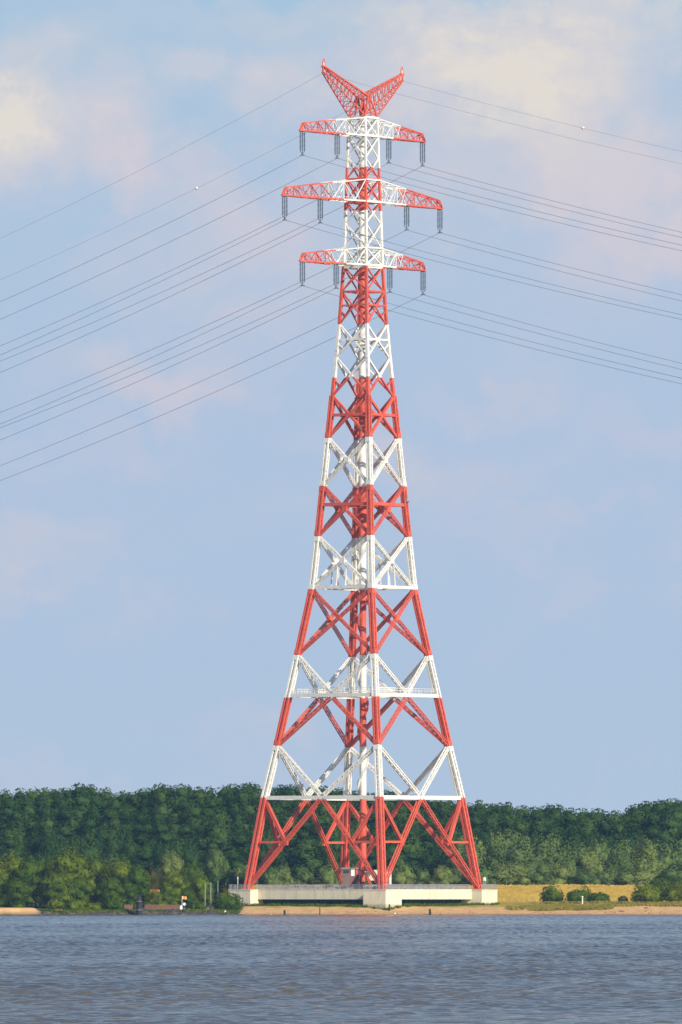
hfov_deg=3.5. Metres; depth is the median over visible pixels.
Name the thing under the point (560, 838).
tree
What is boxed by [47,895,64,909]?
bush
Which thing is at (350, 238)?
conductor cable
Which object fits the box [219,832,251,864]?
tree
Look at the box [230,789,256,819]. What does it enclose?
tree
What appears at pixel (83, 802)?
tree
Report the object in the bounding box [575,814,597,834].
tree
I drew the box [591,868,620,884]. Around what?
tree
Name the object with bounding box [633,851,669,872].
tree
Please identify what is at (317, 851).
tree
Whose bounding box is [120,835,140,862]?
tree
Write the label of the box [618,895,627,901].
bush
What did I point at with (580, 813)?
tree
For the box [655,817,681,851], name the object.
tree
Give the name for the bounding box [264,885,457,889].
ballast stones
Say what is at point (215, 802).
tree
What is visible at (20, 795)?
tree
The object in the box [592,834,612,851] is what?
tree
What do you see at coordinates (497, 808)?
tree
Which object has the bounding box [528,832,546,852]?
tree
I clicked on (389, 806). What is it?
tree
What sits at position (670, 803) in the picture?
tree
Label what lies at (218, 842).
tree
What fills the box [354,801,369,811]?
tree
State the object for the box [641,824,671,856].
tree
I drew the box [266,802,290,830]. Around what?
tree
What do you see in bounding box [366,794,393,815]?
tree
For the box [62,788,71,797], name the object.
tree
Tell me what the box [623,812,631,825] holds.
tree
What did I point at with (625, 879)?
tree
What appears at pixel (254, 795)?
tree
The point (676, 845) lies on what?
tree
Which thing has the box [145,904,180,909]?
timber fence
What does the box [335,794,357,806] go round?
tree
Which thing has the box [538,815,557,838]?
tree
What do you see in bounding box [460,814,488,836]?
tree
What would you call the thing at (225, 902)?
bush
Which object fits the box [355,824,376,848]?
tree
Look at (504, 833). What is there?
tree
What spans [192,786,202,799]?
tree
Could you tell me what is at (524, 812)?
tree
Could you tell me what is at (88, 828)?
tree
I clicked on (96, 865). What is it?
bank tree
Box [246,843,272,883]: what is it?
tree
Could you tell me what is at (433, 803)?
tree
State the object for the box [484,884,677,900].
dry grass
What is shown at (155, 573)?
sky
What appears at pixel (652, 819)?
tree
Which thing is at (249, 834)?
tree
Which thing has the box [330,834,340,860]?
tree
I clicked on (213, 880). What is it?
tree
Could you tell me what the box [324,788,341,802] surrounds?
tree
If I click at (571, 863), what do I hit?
tree
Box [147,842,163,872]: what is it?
tree
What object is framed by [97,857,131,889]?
bank tree
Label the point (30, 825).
tree
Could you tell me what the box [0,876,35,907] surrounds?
bank tree
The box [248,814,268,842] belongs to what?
tree
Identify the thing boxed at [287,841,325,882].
tree
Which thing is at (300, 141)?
insulator set
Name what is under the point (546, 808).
tree
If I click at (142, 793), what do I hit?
tree
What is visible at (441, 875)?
tree
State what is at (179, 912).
bank stones
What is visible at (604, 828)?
tree
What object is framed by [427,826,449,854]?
tree
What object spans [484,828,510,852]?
tree
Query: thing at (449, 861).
tree
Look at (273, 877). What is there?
tree
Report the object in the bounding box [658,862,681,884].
tree
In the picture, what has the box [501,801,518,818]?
tree
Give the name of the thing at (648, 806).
tree
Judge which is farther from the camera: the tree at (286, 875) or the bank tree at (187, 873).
the tree at (286, 875)
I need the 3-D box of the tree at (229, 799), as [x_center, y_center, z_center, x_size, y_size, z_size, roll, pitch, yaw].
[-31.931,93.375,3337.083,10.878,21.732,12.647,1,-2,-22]
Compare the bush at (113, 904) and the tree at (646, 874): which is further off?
the tree at (646, 874)
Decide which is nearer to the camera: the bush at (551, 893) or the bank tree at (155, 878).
the bank tree at (155, 878)
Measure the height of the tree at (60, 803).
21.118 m
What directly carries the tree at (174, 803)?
on the ground at (500, 909)
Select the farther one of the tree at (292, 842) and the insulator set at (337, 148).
the tree at (292, 842)
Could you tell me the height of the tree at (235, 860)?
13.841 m
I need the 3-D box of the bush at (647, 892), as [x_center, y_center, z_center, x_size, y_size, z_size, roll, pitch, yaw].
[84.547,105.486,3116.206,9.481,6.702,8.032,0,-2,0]
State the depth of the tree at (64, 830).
3297.80 m
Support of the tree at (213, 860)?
on the ground at (500, 909)
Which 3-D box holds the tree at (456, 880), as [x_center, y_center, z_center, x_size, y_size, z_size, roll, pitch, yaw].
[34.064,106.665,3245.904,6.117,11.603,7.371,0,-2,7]
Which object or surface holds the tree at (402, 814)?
on the ground at (500, 909)
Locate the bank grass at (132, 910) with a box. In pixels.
[37,908,239,913]
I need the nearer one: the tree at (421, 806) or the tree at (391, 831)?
the tree at (391, 831)
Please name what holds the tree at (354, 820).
on the ground at (500, 909)
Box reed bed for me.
[505,901,681,910]
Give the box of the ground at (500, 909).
[0,885,681,914]
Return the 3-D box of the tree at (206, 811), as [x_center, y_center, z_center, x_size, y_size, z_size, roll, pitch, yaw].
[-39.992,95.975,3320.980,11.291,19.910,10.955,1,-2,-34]
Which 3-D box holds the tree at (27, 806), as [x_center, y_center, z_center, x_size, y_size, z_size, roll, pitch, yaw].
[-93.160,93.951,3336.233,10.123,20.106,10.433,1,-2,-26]
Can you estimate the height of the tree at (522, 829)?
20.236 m
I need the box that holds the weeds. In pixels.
[240,902,499,909]
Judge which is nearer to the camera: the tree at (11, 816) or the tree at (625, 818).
the tree at (11, 816)
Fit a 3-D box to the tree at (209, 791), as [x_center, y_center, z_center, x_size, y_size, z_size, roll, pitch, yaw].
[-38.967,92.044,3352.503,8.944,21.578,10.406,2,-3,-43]
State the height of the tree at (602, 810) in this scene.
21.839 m
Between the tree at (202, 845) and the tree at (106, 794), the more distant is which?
the tree at (106, 794)
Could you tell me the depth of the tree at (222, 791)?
3350.00 m
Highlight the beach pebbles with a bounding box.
[250,910,673,914]
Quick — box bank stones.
[42,910,242,914]
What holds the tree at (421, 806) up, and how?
on the ground at (500, 909)
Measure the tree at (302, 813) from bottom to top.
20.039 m
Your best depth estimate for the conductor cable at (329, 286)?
3156.13 m
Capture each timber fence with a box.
[124,904,132,910]
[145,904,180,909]
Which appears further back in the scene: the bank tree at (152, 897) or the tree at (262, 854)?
the tree at (262, 854)
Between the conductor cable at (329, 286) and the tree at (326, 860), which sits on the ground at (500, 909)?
the tree at (326, 860)
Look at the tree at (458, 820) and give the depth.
3338.46 m
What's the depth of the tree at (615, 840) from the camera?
3298.99 m
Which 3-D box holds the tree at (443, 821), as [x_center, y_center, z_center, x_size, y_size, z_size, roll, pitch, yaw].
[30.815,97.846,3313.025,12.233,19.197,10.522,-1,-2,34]
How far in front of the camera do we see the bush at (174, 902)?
3056.76 m
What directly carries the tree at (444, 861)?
on the ground at (500, 909)
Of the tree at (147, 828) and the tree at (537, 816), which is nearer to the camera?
the tree at (147, 828)
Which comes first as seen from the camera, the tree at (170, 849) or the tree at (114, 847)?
the tree at (170, 849)
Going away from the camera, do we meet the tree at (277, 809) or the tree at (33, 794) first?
the tree at (277, 809)
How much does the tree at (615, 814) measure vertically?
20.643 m
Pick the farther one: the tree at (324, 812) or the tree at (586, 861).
the tree at (324, 812)
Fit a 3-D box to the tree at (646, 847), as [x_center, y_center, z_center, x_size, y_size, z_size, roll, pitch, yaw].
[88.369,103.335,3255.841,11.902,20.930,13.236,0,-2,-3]
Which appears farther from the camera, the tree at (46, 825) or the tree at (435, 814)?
the tree at (435, 814)
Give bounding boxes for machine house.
[341,868,365,886]
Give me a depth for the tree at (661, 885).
3126.29 m
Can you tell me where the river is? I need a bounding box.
[0,914,681,1023]
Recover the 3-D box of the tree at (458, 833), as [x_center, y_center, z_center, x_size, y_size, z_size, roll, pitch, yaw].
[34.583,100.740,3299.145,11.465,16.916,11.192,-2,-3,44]
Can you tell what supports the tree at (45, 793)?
on the ground at (500, 909)
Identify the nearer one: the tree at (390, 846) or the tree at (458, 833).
the tree at (390, 846)
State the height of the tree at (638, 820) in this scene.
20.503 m
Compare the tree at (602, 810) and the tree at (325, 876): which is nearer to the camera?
the tree at (325, 876)
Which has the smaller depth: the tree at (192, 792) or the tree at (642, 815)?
the tree at (642, 815)
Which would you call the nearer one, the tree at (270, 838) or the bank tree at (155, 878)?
the bank tree at (155, 878)
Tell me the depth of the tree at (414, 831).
3297.20 m
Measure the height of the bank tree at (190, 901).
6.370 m
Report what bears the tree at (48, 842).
on the ground at (500, 909)
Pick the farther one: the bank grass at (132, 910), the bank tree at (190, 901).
the bank tree at (190, 901)
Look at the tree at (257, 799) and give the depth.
3330.98 m
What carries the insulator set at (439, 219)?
hanging from the lattice pylon
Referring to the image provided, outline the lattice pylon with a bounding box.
[242,58,483,889]
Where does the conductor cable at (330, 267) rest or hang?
hanging from the insulator set at (406, 216)
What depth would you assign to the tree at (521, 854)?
3243.37 m
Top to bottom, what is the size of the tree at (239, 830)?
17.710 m
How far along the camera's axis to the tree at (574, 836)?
3299.55 m
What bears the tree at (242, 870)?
on the ground at (500, 909)
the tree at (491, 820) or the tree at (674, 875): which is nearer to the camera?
the tree at (674, 875)
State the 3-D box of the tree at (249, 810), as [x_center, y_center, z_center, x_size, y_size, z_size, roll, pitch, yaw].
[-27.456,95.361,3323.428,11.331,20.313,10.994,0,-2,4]
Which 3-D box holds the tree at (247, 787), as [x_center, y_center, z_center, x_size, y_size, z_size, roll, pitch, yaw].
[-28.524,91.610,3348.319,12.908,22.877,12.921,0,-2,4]
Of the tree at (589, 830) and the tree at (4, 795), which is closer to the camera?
the tree at (589, 830)
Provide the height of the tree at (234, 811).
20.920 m
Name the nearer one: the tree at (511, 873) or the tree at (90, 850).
the tree at (511, 873)
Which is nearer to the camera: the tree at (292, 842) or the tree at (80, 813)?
the tree at (292, 842)
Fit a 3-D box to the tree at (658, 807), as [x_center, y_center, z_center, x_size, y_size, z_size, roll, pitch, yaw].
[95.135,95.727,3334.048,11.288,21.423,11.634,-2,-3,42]
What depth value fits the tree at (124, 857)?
3263.82 m
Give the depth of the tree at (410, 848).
3280.86 m
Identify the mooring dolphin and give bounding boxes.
[136,894,141,914]
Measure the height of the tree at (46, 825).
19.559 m
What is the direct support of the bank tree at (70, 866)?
on the ground at (500, 909)
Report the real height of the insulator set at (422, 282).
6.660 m
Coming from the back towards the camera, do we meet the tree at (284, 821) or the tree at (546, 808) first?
the tree at (546, 808)
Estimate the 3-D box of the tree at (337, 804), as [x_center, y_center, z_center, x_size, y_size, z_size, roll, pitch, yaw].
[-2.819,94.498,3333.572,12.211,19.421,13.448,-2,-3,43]
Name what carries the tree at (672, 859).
on the ground at (500, 909)
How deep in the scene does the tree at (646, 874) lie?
3235.57 m
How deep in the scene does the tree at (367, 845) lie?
3276.68 m
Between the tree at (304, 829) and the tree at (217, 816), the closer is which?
the tree at (304, 829)
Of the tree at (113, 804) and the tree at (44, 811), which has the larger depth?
the tree at (113, 804)
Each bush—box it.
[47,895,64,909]
[64,899,86,909]
[84,902,103,910]
[100,898,125,909]
[156,898,167,908]
[168,897,179,908]
[195,901,205,909]
[212,890,243,910]
[539,884,564,901]
[565,889,588,902]
[577,886,590,898]
[587,892,609,902]
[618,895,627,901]
[630,882,663,901]
[661,878,681,901]
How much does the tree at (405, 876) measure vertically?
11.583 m
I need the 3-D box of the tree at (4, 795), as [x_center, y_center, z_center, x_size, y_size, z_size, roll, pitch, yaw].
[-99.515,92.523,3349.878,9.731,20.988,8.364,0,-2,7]
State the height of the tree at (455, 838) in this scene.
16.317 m
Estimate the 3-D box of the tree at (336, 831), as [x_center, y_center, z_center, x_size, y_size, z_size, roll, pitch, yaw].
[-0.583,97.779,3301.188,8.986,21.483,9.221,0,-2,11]
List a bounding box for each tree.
[0,789,13,806]
[0,797,21,832]
[0,828,18,852]
[0,837,26,857]
[0,844,6,856]
[0,849,24,881]
[0,859,7,881]
[0,876,8,907]
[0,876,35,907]
[6,809,23,827]
[6,815,30,848]
[12,787,29,811]
[13,855,49,907]
[15,812,34,832]
[16,796,39,818]
[17,851,43,865]
[22,827,41,859]
[23,819,40,854]
[25,788,40,803]
[30,787,57,817]
[32,795,52,819]
[33,805,54,829]
[34,830,65,858]
[34,872,80,907]
[35,816,57,840]
[35,844,94,896]
[49,788,65,807]
[51,795,69,825]
[52,824,75,847]
[53,804,81,837]
[61,795,77,807]
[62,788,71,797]
[65,816,81,842]
[69,782,92,806]
[70,792,98,818]
[70,875,96,902]
[73,807,87,831]
[76,815,101,842]
[76,835,102,861]
[83,853,109,903]
[86,808,105,831]
[87,784,97,803]
[87,828,108,857]
[89,793,105,815]
[93,877,125,904]
[94,787,115,811]
[96,852,120,867]
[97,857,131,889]
[98,808,128,838]
[100,797,130,835]
[103,834,124,858]
[107,807,137,837]
[114,790,133,806]
[114,851,132,865]
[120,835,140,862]
[120,881,137,909]
[121,863,151,907]
[126,792,141,812]
[127,849,154,871]
[128,804,137,822]
[130,787,151,811]
[130,811,149,838]
[132,833,158,871]
[134,821,157,849]
[142,889,162,907]
[143,865,164,903]
[147,783,171,812]
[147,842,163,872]
[148,788,172,825]
[150,811,167,835]
[151,821,170,847]
[151,848,177,875]
[153,829,184,855]
[157,870,188,898]
[159,848,183,876]
[160,888,181,907]
[162,784,175,798]
[165,796,184,823]
[166,811,183,829]
[167,783,193,805]
[167,821,182,840]
[169,839,197,860]
[174,788,195,801]
[174,799,203,837]
[177,824,195,844]
[179,861,204,889]
[179,888,197,908]
[180,838,201,867]
[182,803,207,837]
[188,814,214,843]
[190,872,215,906]
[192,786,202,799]
[192,789,210,808]
[193,837,210,862]
[196,852,206,874]
[200,804,216,820]
[200,836,227,856]
[201,793,230,817]
[204,786,217,798]
[204,841,224,880]
[206,809,233,850]
[208,873,223,900]
[212,810,231,827]
[215,785,234,810]
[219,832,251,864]
[220,854,231,881]
[220,868,236,895]
[222,791,235,812]
[224,851,247,871]
[225,783,240,795]
[225,802,246,831]
[227,825,247,840]
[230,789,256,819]
[232,864,247,878]
[233,872,244,889]
[238,782,259,800]
[240,801,257,834]
[240,847,249,863]
[241,826,262,855]
[242,782,260,790]
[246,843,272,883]
[247,787,260,811]
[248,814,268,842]
[254,796,273,811]
[260,788,274,805]
[260,825,282,869]
[262,866,282,883]
[264,813,289,840]
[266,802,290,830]
[270,848,296,877]
[271,800,292,819]
[272,784,283,801]
[276,814,299,846]
[278,862,294,883]
[279,784,300,813]
[282,833,300,857]
[284,800,312,816]
[287,807,304,836]
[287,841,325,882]
[288,837,316,866]
[292,784,303,795]
[293,868,316,883]
[295,818,318,841]
[296,805,319,833]
[302,787,323,813]
[303,843,324,877]
[308,813,333,845]
[314,838,332,850]
[314,844,340,883]
[316,802,341,832]
[316,862,339,883]
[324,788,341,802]
[326,811,350,847]
[327,800,341,809]
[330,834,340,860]
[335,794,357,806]
[336,787,357,804]
[338,828,359,865]
[349,851,375,883]
[350,806,371,830]
[350,822,358,840]
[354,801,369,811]
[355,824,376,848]
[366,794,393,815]
[366,835,376,870]
[366,849,386,883]
[367,807,392,833]
[367,812,374,827]
[376,850,413,883]
[385,816,405,854]
[385,834,403,857]
[386,800,397,812]
[388,808,411,830]
[392,863,415,883]
[394,803,408,816]
[398,825,424,847]
[400,830,423,860]
[402,817,424,840]
[404,852,427,874]
[406,807,428,829]
[411,868,431,885]
[414,800,431,812]
[419,827,437,850]
[422,810,442,827]
[422,845,444,875]
[423,817,438,829]
[427,800,440,811]
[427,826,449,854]
[427,864,454,883]
[431,840,456,863]
[433,800,454,813]
[434,814,462,834]
[436,804,451,818]
[440,852,447,866]
[442,833,486,872]
[443,809,460,827]
[447,828,474,841]
[451,866,463,883]
[452,835,464,845]
[457,863,501,884]
[458,843,488,870]
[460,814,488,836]
[468,799,490,817]
[468,805,488,832]
[472,827,484,843]
[474,825,497,848]
[480,813,502,838]
[482,840,511,869]
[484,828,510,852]
[485,803,498,812]
[487,810,501,829]
[490,858,532,884]
[492,802,508,815]
[497,815,516,835]
[498,813,515,824]
[498,827,518,839]
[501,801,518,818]
[501,826,530,852]
[501,839,544,866]
[511,819,536,853]
[512,805,532,823]
[513,858,553,884]
[515,818,532,838]
[527,806,543,824]
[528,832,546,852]
[529,818,546,838]
[529,829,564,856]
[531,808,548,826]
[532,843,568,868]
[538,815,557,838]
[539,803,554,818]
[539,827,567,848]
[544,803,564,820]
[544,860,579,884]
[547,823,565,839]
[549,808,564,829]
[554,848,583,872]
[558,837,597,858]
[559,810,579,834]
[561,807,575,826]
[565,820,586,849]
[565,869,604,884]
[575,808,589,818]
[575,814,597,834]
[576,847,606,875]
[579,827,597,839]
[580,829,596,847]
[584,808,609,820]
[589,836,612,867]
[590,813,602,834]
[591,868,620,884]
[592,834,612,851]
[596,817,615,844]
[604,848,636,875]
[605,812,629,835]
[607,810,621,827]
[607,836,636,858]
[611,822,628,845]
[611,868,651,885]
[612,835,625,850]
[622,812,647,838]
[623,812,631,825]
[623,825,649,854]
[624,804,640,815]
[626,807,649,827]
[630,835,662,863]
[631,865,665,883]
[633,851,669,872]
[635,801,652,811]
[636,811,662,838]
[641,810,655,827]
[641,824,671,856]
[649,875,678,901]
[650,800,672,816]
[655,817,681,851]
[657,807,681,830]
[658,836,681,857]
[658,848,681,870]
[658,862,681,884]
[659,807,681,837]
[661,798,680,806]
[669,802,681,820]
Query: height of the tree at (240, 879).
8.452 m
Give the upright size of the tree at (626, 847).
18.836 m
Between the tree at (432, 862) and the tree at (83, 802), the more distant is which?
the tree at (83, 802)
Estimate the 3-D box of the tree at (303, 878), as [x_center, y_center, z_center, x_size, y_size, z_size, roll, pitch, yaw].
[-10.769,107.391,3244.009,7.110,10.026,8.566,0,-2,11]
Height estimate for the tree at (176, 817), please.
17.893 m
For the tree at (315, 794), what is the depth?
3346.55 m
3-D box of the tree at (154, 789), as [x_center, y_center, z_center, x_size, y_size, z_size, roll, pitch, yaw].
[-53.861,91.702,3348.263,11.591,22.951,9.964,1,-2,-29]
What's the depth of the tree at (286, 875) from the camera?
3236.46 m
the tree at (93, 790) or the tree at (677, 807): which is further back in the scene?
the tree at (93, 790)
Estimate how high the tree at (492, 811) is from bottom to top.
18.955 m
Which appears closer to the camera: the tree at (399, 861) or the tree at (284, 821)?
the tree at (399, 861)
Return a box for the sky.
[0,0,681,821]
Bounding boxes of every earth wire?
[5,81,681,277]
[6,73,680,235]
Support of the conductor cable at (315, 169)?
hanging from the insulator set at (337, 148)
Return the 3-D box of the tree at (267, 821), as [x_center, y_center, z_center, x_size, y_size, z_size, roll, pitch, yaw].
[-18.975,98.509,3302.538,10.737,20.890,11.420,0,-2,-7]
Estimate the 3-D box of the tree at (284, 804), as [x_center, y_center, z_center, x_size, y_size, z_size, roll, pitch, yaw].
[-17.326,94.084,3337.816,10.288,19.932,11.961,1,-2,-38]
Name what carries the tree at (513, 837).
on the ground at (500, 909)
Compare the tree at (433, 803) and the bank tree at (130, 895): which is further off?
the tree at (433, 803)
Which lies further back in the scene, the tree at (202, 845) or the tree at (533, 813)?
the tree at (533, 813)
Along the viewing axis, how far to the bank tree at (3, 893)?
3065.64 m
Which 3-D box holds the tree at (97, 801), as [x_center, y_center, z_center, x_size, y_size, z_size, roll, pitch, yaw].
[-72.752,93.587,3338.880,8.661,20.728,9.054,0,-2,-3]
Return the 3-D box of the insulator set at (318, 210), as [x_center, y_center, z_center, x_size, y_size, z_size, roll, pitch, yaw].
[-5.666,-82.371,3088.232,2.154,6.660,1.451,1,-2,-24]
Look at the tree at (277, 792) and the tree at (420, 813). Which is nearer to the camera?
the tree at (420, 813)
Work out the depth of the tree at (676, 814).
3313.11 m
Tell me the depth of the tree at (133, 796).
3352.19 m
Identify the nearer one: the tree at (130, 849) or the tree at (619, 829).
the tree at (130, 849)
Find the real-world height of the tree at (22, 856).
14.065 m
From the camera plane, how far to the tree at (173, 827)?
3304.92 m
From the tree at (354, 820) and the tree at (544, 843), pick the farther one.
the tree at (354, 820)
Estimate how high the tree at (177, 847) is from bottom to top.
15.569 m
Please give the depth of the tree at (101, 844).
3283.45 m
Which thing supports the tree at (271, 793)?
on the ground at (500, 909)
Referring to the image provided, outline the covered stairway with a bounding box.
[365,870,376,882]
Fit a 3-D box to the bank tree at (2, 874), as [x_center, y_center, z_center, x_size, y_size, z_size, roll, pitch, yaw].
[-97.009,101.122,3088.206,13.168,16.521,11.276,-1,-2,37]
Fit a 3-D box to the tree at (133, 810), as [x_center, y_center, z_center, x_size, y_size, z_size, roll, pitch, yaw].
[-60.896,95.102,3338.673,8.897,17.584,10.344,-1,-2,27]
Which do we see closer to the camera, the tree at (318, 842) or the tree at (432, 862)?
the tree at (432, 862)
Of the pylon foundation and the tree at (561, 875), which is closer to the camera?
the pylon foundation
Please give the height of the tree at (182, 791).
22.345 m
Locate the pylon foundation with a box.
[228,884,497,908]
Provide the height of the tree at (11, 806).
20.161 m
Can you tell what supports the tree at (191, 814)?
on the ground at (500, 909)
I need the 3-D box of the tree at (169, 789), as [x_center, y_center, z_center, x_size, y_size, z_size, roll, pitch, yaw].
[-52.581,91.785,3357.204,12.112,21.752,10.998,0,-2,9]
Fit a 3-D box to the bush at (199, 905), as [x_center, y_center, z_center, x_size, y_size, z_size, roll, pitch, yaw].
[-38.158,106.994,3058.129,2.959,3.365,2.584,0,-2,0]
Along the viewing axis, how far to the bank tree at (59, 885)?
3061.92 m
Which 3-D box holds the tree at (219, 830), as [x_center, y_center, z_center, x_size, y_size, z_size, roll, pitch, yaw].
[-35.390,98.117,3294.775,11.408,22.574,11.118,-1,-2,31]
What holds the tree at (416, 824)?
on the ground at (500, 909)
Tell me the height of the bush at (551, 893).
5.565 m
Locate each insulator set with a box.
[282,196,287,219]
[299,131,304,155]
[299,261,304,285]
[317,199,322,222]
[333,264,338,288]
[334,134,339,158]
[386,139,391,162]
[387,268,392,291]
[404,206,409,229]
[420,142,424,165]
[420,271,425,294]
[437,209,442,232]
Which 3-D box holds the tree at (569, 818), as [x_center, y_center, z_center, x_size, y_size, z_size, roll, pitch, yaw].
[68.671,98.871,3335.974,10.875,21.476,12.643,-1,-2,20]
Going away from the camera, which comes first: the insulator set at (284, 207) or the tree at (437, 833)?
the insulator set at (284, 207)
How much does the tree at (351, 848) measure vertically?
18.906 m
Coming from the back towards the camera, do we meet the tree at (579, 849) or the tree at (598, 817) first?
the tree at (598, 817)
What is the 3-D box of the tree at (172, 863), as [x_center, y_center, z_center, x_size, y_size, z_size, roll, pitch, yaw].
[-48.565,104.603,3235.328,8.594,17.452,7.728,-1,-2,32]
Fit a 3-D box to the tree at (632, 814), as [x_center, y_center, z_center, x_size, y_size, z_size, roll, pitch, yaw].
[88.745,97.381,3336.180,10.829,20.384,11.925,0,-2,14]
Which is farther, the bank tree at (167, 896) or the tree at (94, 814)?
the tree at (94, 814)
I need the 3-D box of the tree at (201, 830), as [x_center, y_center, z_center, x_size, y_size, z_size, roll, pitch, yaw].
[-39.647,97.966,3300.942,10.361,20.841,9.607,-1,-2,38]
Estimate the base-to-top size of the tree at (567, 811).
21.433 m
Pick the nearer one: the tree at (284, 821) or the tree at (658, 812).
the tree at (284, 821)
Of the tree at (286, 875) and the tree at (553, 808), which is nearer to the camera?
the tree at (286, 875)
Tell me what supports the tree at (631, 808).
on the ground at (500, 909)
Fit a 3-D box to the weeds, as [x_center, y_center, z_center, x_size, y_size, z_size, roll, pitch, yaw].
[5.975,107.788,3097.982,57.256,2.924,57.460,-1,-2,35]
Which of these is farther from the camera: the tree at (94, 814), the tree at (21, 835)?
the tree at (94, 814)
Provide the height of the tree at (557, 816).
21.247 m
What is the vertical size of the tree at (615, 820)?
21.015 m
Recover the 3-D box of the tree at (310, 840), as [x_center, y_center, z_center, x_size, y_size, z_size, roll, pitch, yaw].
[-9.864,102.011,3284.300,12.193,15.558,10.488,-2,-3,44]
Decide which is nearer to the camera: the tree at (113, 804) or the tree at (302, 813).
the tree at (302, 813)
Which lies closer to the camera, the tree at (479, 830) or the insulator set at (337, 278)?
the insulator set at (337, 278)
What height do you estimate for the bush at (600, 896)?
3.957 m
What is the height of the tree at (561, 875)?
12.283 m
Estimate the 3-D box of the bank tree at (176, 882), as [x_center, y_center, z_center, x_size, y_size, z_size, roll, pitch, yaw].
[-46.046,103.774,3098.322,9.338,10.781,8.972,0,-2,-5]
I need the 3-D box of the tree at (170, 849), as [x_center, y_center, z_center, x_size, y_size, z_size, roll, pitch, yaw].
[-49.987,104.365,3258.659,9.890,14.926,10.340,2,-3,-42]
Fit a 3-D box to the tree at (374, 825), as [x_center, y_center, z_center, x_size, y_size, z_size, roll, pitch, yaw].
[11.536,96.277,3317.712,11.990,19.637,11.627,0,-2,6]
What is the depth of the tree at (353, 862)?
3259.47 m
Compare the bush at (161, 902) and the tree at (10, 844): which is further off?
the tree at (10, 844)
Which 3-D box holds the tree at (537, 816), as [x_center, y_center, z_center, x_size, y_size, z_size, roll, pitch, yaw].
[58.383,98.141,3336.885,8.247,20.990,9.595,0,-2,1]
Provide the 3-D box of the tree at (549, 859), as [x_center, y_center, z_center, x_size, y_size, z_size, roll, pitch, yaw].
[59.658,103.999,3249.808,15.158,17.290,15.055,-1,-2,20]
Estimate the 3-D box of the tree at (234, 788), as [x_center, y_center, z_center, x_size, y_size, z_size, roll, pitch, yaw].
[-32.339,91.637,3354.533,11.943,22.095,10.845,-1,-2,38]
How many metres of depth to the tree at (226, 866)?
3237.97 m
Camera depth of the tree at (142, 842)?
3278.26 m
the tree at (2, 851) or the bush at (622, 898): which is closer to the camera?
the bush at (622, 898)
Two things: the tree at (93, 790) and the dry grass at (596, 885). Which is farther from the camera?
the tree at (93, 790)
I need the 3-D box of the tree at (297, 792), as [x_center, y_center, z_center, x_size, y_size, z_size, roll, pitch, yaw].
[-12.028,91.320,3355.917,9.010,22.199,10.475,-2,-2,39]
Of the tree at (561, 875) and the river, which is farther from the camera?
the tree at (561, 875)
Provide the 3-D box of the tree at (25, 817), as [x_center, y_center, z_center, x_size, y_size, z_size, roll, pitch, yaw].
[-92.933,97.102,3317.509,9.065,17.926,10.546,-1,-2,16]
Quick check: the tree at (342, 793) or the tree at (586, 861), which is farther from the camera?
the tree at (342, 793)
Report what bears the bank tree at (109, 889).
on the ground at (500, 909)
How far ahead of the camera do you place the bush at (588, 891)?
3123.66 m
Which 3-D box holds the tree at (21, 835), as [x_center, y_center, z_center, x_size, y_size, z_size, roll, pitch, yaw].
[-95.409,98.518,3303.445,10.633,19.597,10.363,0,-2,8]
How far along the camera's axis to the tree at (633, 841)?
3297.93 m
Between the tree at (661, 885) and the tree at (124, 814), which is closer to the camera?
the tree at (661, 885)
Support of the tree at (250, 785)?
on the ground at (500, 909)
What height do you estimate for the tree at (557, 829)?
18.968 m
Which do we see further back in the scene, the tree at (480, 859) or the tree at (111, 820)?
the tree at (111, 820)
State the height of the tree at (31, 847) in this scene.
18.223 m
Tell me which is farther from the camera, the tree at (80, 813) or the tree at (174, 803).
the tree at (174, 803)
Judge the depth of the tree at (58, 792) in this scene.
3348.47 m
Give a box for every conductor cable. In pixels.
[0,223,681,372]
[0,233,680,427]
[0,292,681,465]
[0,295,681,480]
[1,158,679,318]
[1,163,681,345]
[1,220,681,354]
[1,286,680,423]
[1,288,679,439]
[2,230,680,411]
[3,155,681,300]
[4,166,678,359]
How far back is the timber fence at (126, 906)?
3053.61 m
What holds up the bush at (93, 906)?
on the ground at (500, 909)
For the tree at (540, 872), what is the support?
on the ground at (500, 909)
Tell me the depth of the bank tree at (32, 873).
3096.09 m
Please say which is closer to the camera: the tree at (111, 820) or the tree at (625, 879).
the tree at (625, 879)
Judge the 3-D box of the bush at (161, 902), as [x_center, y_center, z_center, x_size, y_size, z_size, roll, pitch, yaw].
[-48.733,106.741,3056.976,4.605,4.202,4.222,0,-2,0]
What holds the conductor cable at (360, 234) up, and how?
hanging from the insulator set at (318, 210)
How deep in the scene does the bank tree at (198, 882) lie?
3096.99 m
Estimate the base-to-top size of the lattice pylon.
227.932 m
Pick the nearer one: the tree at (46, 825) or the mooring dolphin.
the mooring dolphin
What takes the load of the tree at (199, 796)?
on the ground at (500, 909)

